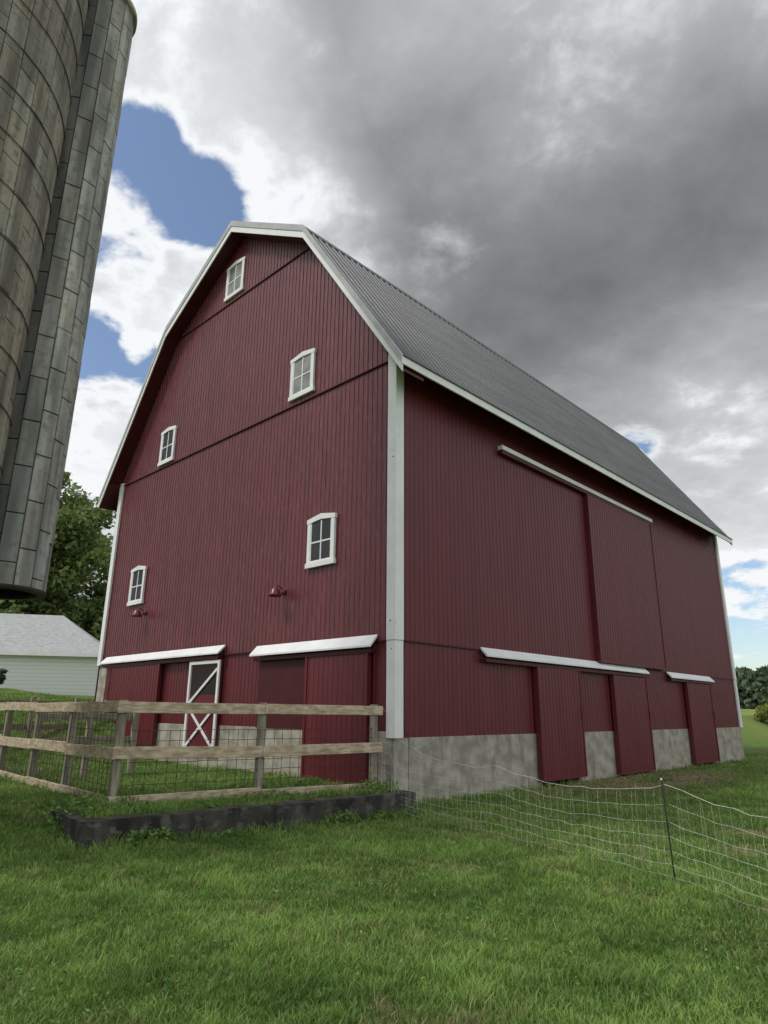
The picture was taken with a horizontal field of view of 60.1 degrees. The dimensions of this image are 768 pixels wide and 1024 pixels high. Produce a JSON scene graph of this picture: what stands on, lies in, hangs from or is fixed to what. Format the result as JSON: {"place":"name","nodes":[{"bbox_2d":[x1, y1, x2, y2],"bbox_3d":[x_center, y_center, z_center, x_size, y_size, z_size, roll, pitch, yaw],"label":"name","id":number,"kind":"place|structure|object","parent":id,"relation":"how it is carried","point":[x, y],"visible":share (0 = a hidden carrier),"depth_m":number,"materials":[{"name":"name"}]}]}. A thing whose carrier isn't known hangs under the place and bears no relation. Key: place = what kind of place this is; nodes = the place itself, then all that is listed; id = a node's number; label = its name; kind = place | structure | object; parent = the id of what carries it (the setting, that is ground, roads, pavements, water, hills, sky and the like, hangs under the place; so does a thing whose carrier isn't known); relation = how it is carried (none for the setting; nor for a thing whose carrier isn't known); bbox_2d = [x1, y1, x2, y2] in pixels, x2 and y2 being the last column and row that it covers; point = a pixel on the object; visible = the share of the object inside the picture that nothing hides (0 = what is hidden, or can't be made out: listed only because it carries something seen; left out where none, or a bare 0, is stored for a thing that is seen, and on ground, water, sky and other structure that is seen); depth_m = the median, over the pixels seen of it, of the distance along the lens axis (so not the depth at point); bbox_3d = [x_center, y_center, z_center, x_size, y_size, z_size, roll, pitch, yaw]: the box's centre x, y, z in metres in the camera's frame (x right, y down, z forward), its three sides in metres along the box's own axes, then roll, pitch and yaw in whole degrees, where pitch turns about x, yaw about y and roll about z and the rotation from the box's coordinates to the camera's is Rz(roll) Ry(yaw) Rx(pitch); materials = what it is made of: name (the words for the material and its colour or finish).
{"place":"outdoors","nodes":[
{"label":"outdoors","id":0,"kind":"place"},
{"bbox_2d":[224,259,245,302],"bbox_3d":[-4.441,-6.915,19.816,0.970,1.080,0.072,-15,-23,42],"label":"frame","id":1,"kind":"object","parent":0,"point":[234,293],"visible":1,"depth_m":19.70,"materials":[{"name":"white wood"}]},
{"bbox_2d":[228,262,241,294],"bbox_3d":[-4.439,-6.967,19.833,0.810,1.070,0.001,-15,-23,42],"label":"glass","id":2,"kind":"object","parent":1,"relation":"attached to","point":[232,277],"visible":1,"depth_m":19.84,"materials":[{"name":"glass"}]},
{"bbox_2d":[227,256,246,271],"bbox_3d":[-4.433,-7.469,19.985,0.950,0.180,0.066,-15,-23,42],"label":"head","id":3,"kind":"object","parent":1,"relation":"attached to","point":[235,263],"visible":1,"depth_m":19.95},
{"bbox_2d":[182,239,308,335],"bbox_3d":[-4.246,-7.321,19.776,7.200,2.160,0.012,-15,-23,42],"label":"gable siding top","id":4,"kind":"object","parent":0,"point":[264,259],"visible":0.81,"depth_m":19.37,"materials":[{"name":"red metal"}]},
{"bbox_2d":[98,221,402,507],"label":"rake trim","id":5,"kind":"structure","parent":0,"point":[357,299],"depth_m":17.69,"materials":[{"name":"white metal"}]},
{"bbox_2d":[0,688,767,1023],"bbox_3d":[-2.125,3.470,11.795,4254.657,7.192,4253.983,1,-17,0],"label":"ground","id":6,"kind":"structure","parent":0,"point":[754,736],"depth_m":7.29,"materials":[{"name":"green plant"}]},
{"bbox_2d":[0,668,8,684],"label":"shrub","id":7,"kind":"object","parent":6,"relation":"on","point":[2,675],"visible":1,"depth_m":32.80,"materials":[{"name":"green plant"}]},
{"bbox_2d":[0,598,58,614],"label":"broadleaf tree","id":8,"kind":"object","parent":6,"relation":"on","point":[44,611],"visible":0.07,"depth_m":52.12,"materials":[{"name":"green plant"}]},
{"bbox_2d":[0,613,99,695],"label":"white garage","id":9,"kind":"structure","parent":6,"relation":"on","point":[53,654],"depth_m":40.81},
{"bbox_2d":[0,471,116,627],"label":"broadleaf tree","id":10,"kind":"object","parent":6,"relation":"on","point":[80,538],"visible":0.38,"depth_m":53.98,"materials":[{"name":"green plant"}]},
{"bbox_2d":[0,0,136,599],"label":"concrete silo","id":11,"kind":"object","parent":6,"relation":"on","point":[63,67],"visible":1,"depth_m":10.29,"materials":[{"name":"concrete"}]},
{"bbox_2d":[67,564,108,640],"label":"broadleaf tree","id":12,"kind":"object","parent":6,"relation":"on","point":[93,625],"visible":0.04,"depth_m":56.47,"materials":[{"name":"green plant"}]},
{"bbox_2d":[0,697,382,804],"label":"timber pen fence","id":13,"kind":"object","parent":6,"relation":"on","point":[69,746],"visible":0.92,"depth_m":10.85,"materials":[{"name":"wood"}]},
{"bbox_2d":[50,789,415,849],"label":"concrete retaining wall","id":14,"kind":"structure","parent":6,"relation":"on","point":[80,828],"depth_m":8.94,"materials":[{"name":"grey concrete"}]},
{"bbox_2d":[0,769,767,1023],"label":"clover and weeds","id":15,"kind":"object","parent":6,"relation":"on","point":[235,831],"visible":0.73,"depth_m":7.59,"materials":[{"name":"green plant"}]},
{"bbox_2d":[96,666,744,802],"bbox_3d":[2.314,7.500,22.602,12.550,3.870,19.250,-15,-23,42],"label":"foundation","id":16,"kind":"object","parent":6,"relation":"on","point":[515,754],"visible":0.33,"depth_m":14.07,"materials":[{"name":"concrete"}]},
{"bbox_2d":[186,660,222,745],"bbox_3d":[-4.406,4.707,16.180,1.370,2.110,0.060,-15,-23,42],"label":"door","id":17,"kind":"structure","parent":16,"relation":"attached to","point":[197,737],"depth_m":16.00,"materials":[{"name":"wood"}]},
{"bbox_2d":[182,659,220,745],"bbox_3d":[-4.437,4.697,16.149,1.370,2.110,0.050,-15,-23,42],"label":"door frame","id":18,"kind":"structure","parent":17,"relation":"attached to","point":[216,692],"depth_m":16.27,"materials":[{"name":"white wood"}]},
{"bbox_2d":[184,668,216,745],"bbox_3d":[-4.445,4.747,16.126,1.210,1.853,0.022,-15,-23,42],"label":"brace","id":19,"kind":"object","parent":18,"relation":"attached to","point":[207,716],"visible":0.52,"depth_m":16.10,"materials":[{"name":"white wood"}]},
{"bbox_2d":[191,665,217,694],"bbox_3d":[-4.423,4.135,16.327,1.130,0.690,0.003,-15,-23,42],"label":"opening","id":20,"kind":"object","parent":17,"relation":"attached to","point":[201,675],"visible":1,"depth_m":16.34,"materials":[{"name":"black"}]},
{"bbox_2d":[102,363,387,664],"bbox_3d":[-4.300,0.764,17.372,12.600,5.890,0.020,-15,-23,42],"label":"gable siding","id":21,"kind":"object","parent":16,"relation":"on","point":[213,538],"visible":0.78,"depth_m":16.05,"materials":[{"name":"red metal"}]},
{"bbox_2d":[94,483,122,701],"bbox_3d":[-2.204,4.752,27.987,0.010,7.750,19.300,-15,-23,42],"label":"side siding","id":22,"kind":"object","parent":21,"relation":"attached to","point":[97,680],"depth_m":20.55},
{"bbox_2d":[105,483,120,497],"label":"eave soffit","id":23,"kind":"structure","parent":22,"relation":"attached to","point":[113,490],"depth_m":22.29,"materials":[{"name":"red metal"}]},
{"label":"roof slope","id":24,"kind":"object","parent":23,"relation":"on","visible":0},
{"bbox_2d":[639,448,731,544],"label":"rake trim rear","id":25,"kind":"structure","parent":24,"relation":"attached to","point":[678,486],"depth_m":29.04,"materials":[{"name":"white wood"}]},
{"bbox_2d":[127,569,146,605],"bbox_3d":[-7.432,2.263,19.975,0.940,1.060,0.073,-15,-23,42],"label":"frame","id":26,"kind":"object","parent":21,"relation":"attached to","point":[136,601],"visible":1,"depth_m":19.83,"materials":[{"name":"white wood"}]},
{"bbox_2d":[131,570,142,600],"bbox_3d":[-7.430,2.210,19.992,0.780,1.050,0.001,-15,-23,42],"label":"glass","id":27,"kind":"object","parent":26,"relation":"attached to","point":[133,594],"visible":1,"depth_m":20.01,"materials":[{"name":"black glass"}]},
{"bbox_2d":[131,566,147,572],"bbox_3d":[-7.425,1.717,20.141,0.920,0.180,0.066,-15,-23,42],"label":"head","id":28,"kind":"object","parent":26,"relation":"attached to","point":[137,568],"visible":1,"depth_m":20.09},
{"bbox_2d":[131,608,146,616],"bbox_3d":[-7.093,2.904,19.200,0.299,0.252,0.430,-6,-18,21],"label":"barn light","id":29,"kind":"object","parent":21,"relation":"attached to","point":[136,613],"visible":1,"depth_m":19.10,"materials":[{"name":"red metal"}]},
{"bbox_2d":[100,645,224,663],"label":"door track cover","id":30,"kind":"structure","parent":21,"relation":"attached to","point":[218,649],"depth_m":17.73,"materials":[{"name":"white metal"}]},
{"bbox_2d":[157,428,176,466],"bbox_3d":[-6.708,-2.010,20.571,0.920,1.080,0.072,-15,-23,42],"label":"frame","id":31,"kind":"object","parent":21,"relation":"attached to","point":[166,460],"visible":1,"depth_m":20.44,"materials":[{"name":"white wood"}]},
{"bbox_2d":[161,430,173,460],"bbox_3d":[-6.707,-2.062,20.588,0.760,1.070,0.001,-15,-23,42],"label":"glass","id":32,"kind":"object","parent":31,"relation":"attached to","point":[165,444],"visible":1,"depth_m":20.60,"materials":[{"name":"grey glass"}]},
{"bbox_2d":[161,425,177,435],"bbox_3d":[-6.701,-2.565,20.740,0.900,0.180,0.066,-15,-23,42],"label":"head","id":33,"kind":"object","parent":31,"relation":"on","point":[168,429],"visible":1,"depth_m":20.69},
{"bbox_2d":[99,232,423,510],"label":"rake soffit","id":34,"kind":"structure","parent":21,"relation":"attached to","point":[231,245],"depth_m":21.59,"materials":[{"name":"wood"}]},
{"bbox_2d":[268,585,285,596],"bbox_3d":[-2.400,1.766,14.849,0.299,0.252,0.430,-6,-18,21],"label":"barn light","id":35,"kind":"object","parent":21,"relation":"attached to","point":[274,591],"visible":1,"depth_m":14.75,"materials":[{"name":"red metal"}]},
{"bbox_2d":[255,659,304,728],"bbox_3d":[-2.184,3.902,14.268,1.770,1.410,0.032,-15,-23,42],"label":"stall opening","id":36,"kind":"object","parent":21,"relation":"attached to","point":[280,681],"visible":0.64,"depth_m":14.26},
{"bbox_2d":[288,352,315,401],"bbox_3d":[-2.002,-3.323,16.261,0.950,1.080,0.072,-15,-23,42],"label":"frame","id":37,"kind":"object","parent":21,"relation":"attached to","point":[299,394],"visible":1,"depth_m":16.13,"materials":[{"name":"white wood"}]},
{"bbox_2d":[293,354,310,393],"bbox_3d":[-2.000,-3.375,16.279,0.790,1.070,0.001,-15,-23,42],"label":"glass","id":38,"kind":"object","parent":37,"relation":"attached to","point":[298,372],"visible":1,"depth_m":16.28,"materials":[{"name":"grey glass"}]},
{"bbox_2d":[290,348,316,364],"bbox_3d":[-1.995,-3.878,16.430,0.930,0.180,0.066,-15,-23,42],"label":"head","id":39,"kind":"object","parent":37,"relation":"on","point":[302,354],"visible":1,"depth_m":16.40},
{"bbox_2d":[249,634,377,656],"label":"door track cover","id":40,"kind":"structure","parent":21,"relation":"attached to","point":[336,643],"depth_m":13.63,"materials":[{"name":"white metal"}]},
{"bbox_2d":[305,517,335,568],"bbox_3d":[-1.369,0.659,14.395,0.950,1.050,0.072,-15,-23,42],"label":"frame","id":41,"kind":"object","parent":21,"relation":"attached to","point":[320,562],"visible":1,"depth_m":14.26,"materials":[{"name":"white wood"}]},
{"bbox_2d":[311,518,330,560],"bbox_3d":[-1.367,0.607,14.412,0.790,1.040,0.001,-15,-23,42],"label":"glass","id":42,"kind":"object","parent":41,"relation":"attached to","point":[325,545],"visible":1,"depth_m":14.41,"materials":[{"name":"grey glass"}]},
{"bbox_2d":[307,513,336,524],"bbox_3d":[-1.362,0.118,14.559,0.930,0.180,0.066,-15,-23,42],"label":"head","id":43,"kind":"object","parent":41,"relation":"attached to","point":[320,516],"visible":1,"depth_m":14.53},
{"bbox_2d":[97,354,742,737],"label":"corner trim","id":44,"kind":"structure","parent":16,"relation":"on","point":[395,587],"depth_m":13.07,"materials":[{"name":"white wood"}]},
{"bbox_2d":[104,641,386,731],"bbox_3d":[-4.123,4.310,16.121,12.050,1.660,0.010,-15,-23,42],"label":"gable siding","id":45,"kind":"object","parent":44,"relation":"attached to","point":[240,673],"visible":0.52,"depth_m":15.46,"materials":[{"name":"red metal"}]},
{"bbox_2d":[123,248,387,484],"bbox_3d":[-4.265,-4.172,18.842,12.600,4.450,0.020,-15,-23,42],"label":"gable siding","id":46,"kind":"object","parent":44,"relation":"attached to","point":[228,372],"visible":0.94,"depth_m":18.12,"materials":[{"name":"red metal"}]},
{"bbox_2d":[101,247,733,679],"bbox_3d":[3.555,-0.763,19.717,10.361,10.329,22.835,-51,-53,69],"label":"seam flashing","id":47,"kind":"object","parent":44,"relation":"attached to","point":[279,413],"visible":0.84,"depth_m":17.58,"materials":[{"name":"metal"}]},
{"bbox_2d":[404,371,732,678],"bbox_3d":[6.904,1.519,19.859,0.010,6.070,19.300,-15,-23,42],"label":"side siding","id":48,"kind":"object","parent":44,"relation":"attached to","point":[496,555],"visible":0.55,"depth_m":15.98,"materials":[{"name":"red metal"}]},
{"bbox_2d":[498,449,651,525],"bbox_3d":[5.881,-0.526,19.242,0.120,0.095,8.840,-15,-23,42],"label":"track rail","id":49,"kind":"object","parent":48,"relation":"attached to","point":[520,461],"visible":0.86,"depth_m":17.90,"materials":[{"name":"metal"}]},
{"bbox_2d":[498,445,651,522],"bbox_3d":[5.889,-0.631,19.267,0.140,0.110,8.840,-15,-23,42],"label":"track cover","id":50,"kind":"object","parent":49,"relation":"on","point":[527,459],"visible":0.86,"depth_m":18.36,"materials":[{"name":"white metal"}]},
{"bbox_2d":[588,495,665,667],"bbox_3d":[7.338,2.209,19.936,0.015,4.740,4.400,-15,-23,42],"label":"haymow sliding door","id":51,"kind":"structure","parent":49,"relation":"hanging from","point":[628,608],"depth_m":19.78,"materials":[{"name":"red metal"}]},
{"bbox_2d":[403,641,738,737],"bbox_3d":[6.856,5.254,18.753,0.010,1.760,19.300,-15,-23,42],"label":"side siding","id":52,"kind":"object","parent":16,"relation":"attached to","point":[450,691],"visible":0.75,"depth_m":14.22,"materials":[{"name":"red metal"}]},
{"bbox_2d":[542,762,712,786],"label":"sill","id":53,"kind":"structure","parent":16,"relation":"attached to","point":[567,780],"depth_m":15.61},
{"bbox_2d":[610,675,655,774],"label":"edge trim","id":54,"kind":"structure","parent":16,"relation":"attached to","point":[616,725],"depth_m":17.84,"materials":[{"name":"red metal"}]},
{"bbox_2d":[614,675,654,772],"bbox_3d":[6.975,5.891,18.472,0.012,2.540,2.150,-15,-23,42],"label":"stable door","id":55,"kind":"structure","parent":54,"relation":"attached to","point":[634,727],"depth_m":18.45,"materials":[{"name":"red"}]},
{"bbox_2d":[684,683,719,763],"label":"edge trim","id":56,"kind":"structure","parent":16,"relation":"attached to","point":[691,732],"depth_m":21.51,"materials":[{"name":"red metal"}]},
{"bbox_2d":[688,683,718,761],"bbox_3d":[10.665,7.030,22.154,0.012,2.500,2.180,-15,-23,42],"label":"stable door","id":57,"kind":"structure","parent":56,"relation":"attached to","point":[705,739],"depth_m":22.14,"materials":[{"name":"red"}]},
{"bbox_3d":[10.621,7.041,22.194,0.070,2.500,2.180,-15,-23,42],"label":"slab","id":58,"kind":"object","parent":56,"relation":"attached to","visible":0},
{"bbox_2d":[103,649,712,684],"bbox_3d":[2.345,4.099,17.516,9.342,0.260,20.503,-58,-60,71],"label":"track rail","id":59,"kind":"object","parent":58,"relation":"on","point":[297,656],"visible":1,"depth_m":16.10,"materials":[{"name":"metal"}]},
{"bbox_2d":[107,664,157,744],"bbox_3d":[-7.115,5.357,18.586,2.950,2.100,0.013,-15,-23,42],"label":"gable sliding door","id":60,"kind":"structure","parent":59,"relation":"hanging from","point":[137,683],"depth_m":18.43,"materials":[{"name":"red metal"}]},
{"bbox_2d":[303,653,364,783],"bbox_3d":[-0.975,3.967,12.862,1.800,2.380,0.010,-15,-23,42],"label":"gable sliding door","id":61,"kind":"structure","parent":59,"relation":"hanging from","point":[336,680],"depth_m":12.85,"materials":[{"name":"red"}]},
{"bbox_2d":[480,647,649,673],"bbox_3d":[4.971,3.847,16.946,0.170,0.205,8.240,-15,-23,42],"label":"track hood side","id":62,"kind":"object","parent":59,"relation":"attached to","point":[499,653],"visible":0.94,"depth_m":16.12,"materials":[{"name":"white metal"}]},
{"bbox_2d":[666,672,714,681],"bbox_3d":[10.323,5.538,22.276,0.170,0.205,3.840,-15,-23,42],"label":"track hood side","id":63,"kind":"object","parent":59,"relation":"attached to","point":[688,676],"visible":1,"depth_m":22.09,"materials":[{"name":"white metal"}]},
{"bbox_2d":[378,708,767,909],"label":"electric netting fence","id":64,"kind":"object","parent":6,"relation":"on","point":[671,851],"visible":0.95,"depth_m":7.06,"materials":[{"name":"white metal"}]},
{"bbox_2d":[735,664,767,708],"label":"distant tree line","id":65,"kind":"object","parent":6,"relation":"on","point":[752,687],"visible":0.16,"depth_m":188.88,"materials":[{"name":"green plant"}]},
{"bbox_2d":[753,700,767,721],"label":"shrub","id":66,"kind":"object","parent":6,"relation":"on","point":[761,714],"visible":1,"depth_m":61.64,"materials":[{"name":"green plant"}]},
{"bbox_2d":[46,0,767,670],"label":"sky","id":67,"kind":"structure","parent":0,"point":[579,188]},
{"bbox_2d":[401,356,732,543],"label":"eave fascia","id":68,"kind":"structure","parent":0,"point":[423,371],"depth_m":16.68,"materials":[{"name":"white metal"}]},
{"bbox_2d":[402,355,732,539],"bbox_3d":[7.211,-0.995,20.049,0.110,0.020,19.807,-15,-23,42],"label":"eave gutter edge","id":69,"kind":"object","parent":68,"relation":"attached to","point":[434,372],"visible":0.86,"depth_m":16.73,"materials":[{"name":"metal"}]},
{"label":"slab","id":70,"kind":"object","parent":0,"visible":0},
{"bbox_2d":[584,493,666,669],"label":"edge trim","id":71,"kind":"structure","parent":70,"relation":"attached to","point":[593,583],"depth_m":18.59,"materials":[{"name":"red wood"}]},
{"bbox_3d":[6.985,-1.058,20.296,0.600,0.580,19.747,-15,-23,42],"label":"eave","id":72,"kind":"object","parent":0,"visible":0},
{"bbox_2d":[309,231,726,535],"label":"roof slope","id":73,"kind":"structure","parent":72,"relation":"on","point":[419,333],"depth_m":18.84,"materials":[{"name":"grey metal"}]},
{"bbox_2d":[306,227,638,447],"bbox_3d":[4.796,-5.135,23.751,0.240,0.251,19.807,-15,-23,42],"label":"roof cap","id":74,"kind":"object","parent":73,"relation":"on","point":[338,249],"visible":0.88,"depth_m":20.85,"materials":[{"name":"grey metal"}]},
{"bbox_3d":[4.197,5.010,15.797,0.070,2.500,2.000,-15,-23,42],"label":"slab","id":75,"kind":"object","parent":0,"visible":0},
{"bbox_2d":[533,666,587,781],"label":"edge trim","id":76,"kind":"structure","parent":75,"relation":"attached to","point":[539,726],"depth_m":15.17,"materials":[{"name":"red wood"}]},
{"bbox_2d":[539,667,585,778],"bbox_3d":[4.241,4.999,15.757,0.010,2.500,2.000,-15,-23,42],"label":"stable door","id":77,"kind":"structure","parent":76,"relation":"attached to","point":[563,737],"depth_m":15.74,"materials":[{"name":"red"}]},
{"bbox_3d":[-0.937,3.978,12.900,1.800,2.380,0.060,-15,-23,42],"label":"slab","id":78,"kind":"object","parent":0,"visible":0},
{"bbox_2d":[300,653,370,781],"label":"edge trim","id":79,"kind":"structure","parent":78,"relation":"attached to","point":[367,692],"depth_m":12.45,"materials":[{"name":"red wood"}]},
{"bbox_3d":[-7.077,5.369,18.624,2.950,2.100,0.060,-15,-23,42],"label":"slab","id":80,"kind":"object","parent":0,"visible":0},
{"bbox_2d":[106,664,162,744],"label":"edge trim","id":81,"kind":"structure","parent":80,"relation":"attached to","point":[157,699],"depth_m":17.68,"materials":[{"name":"red wood"}]}
]}

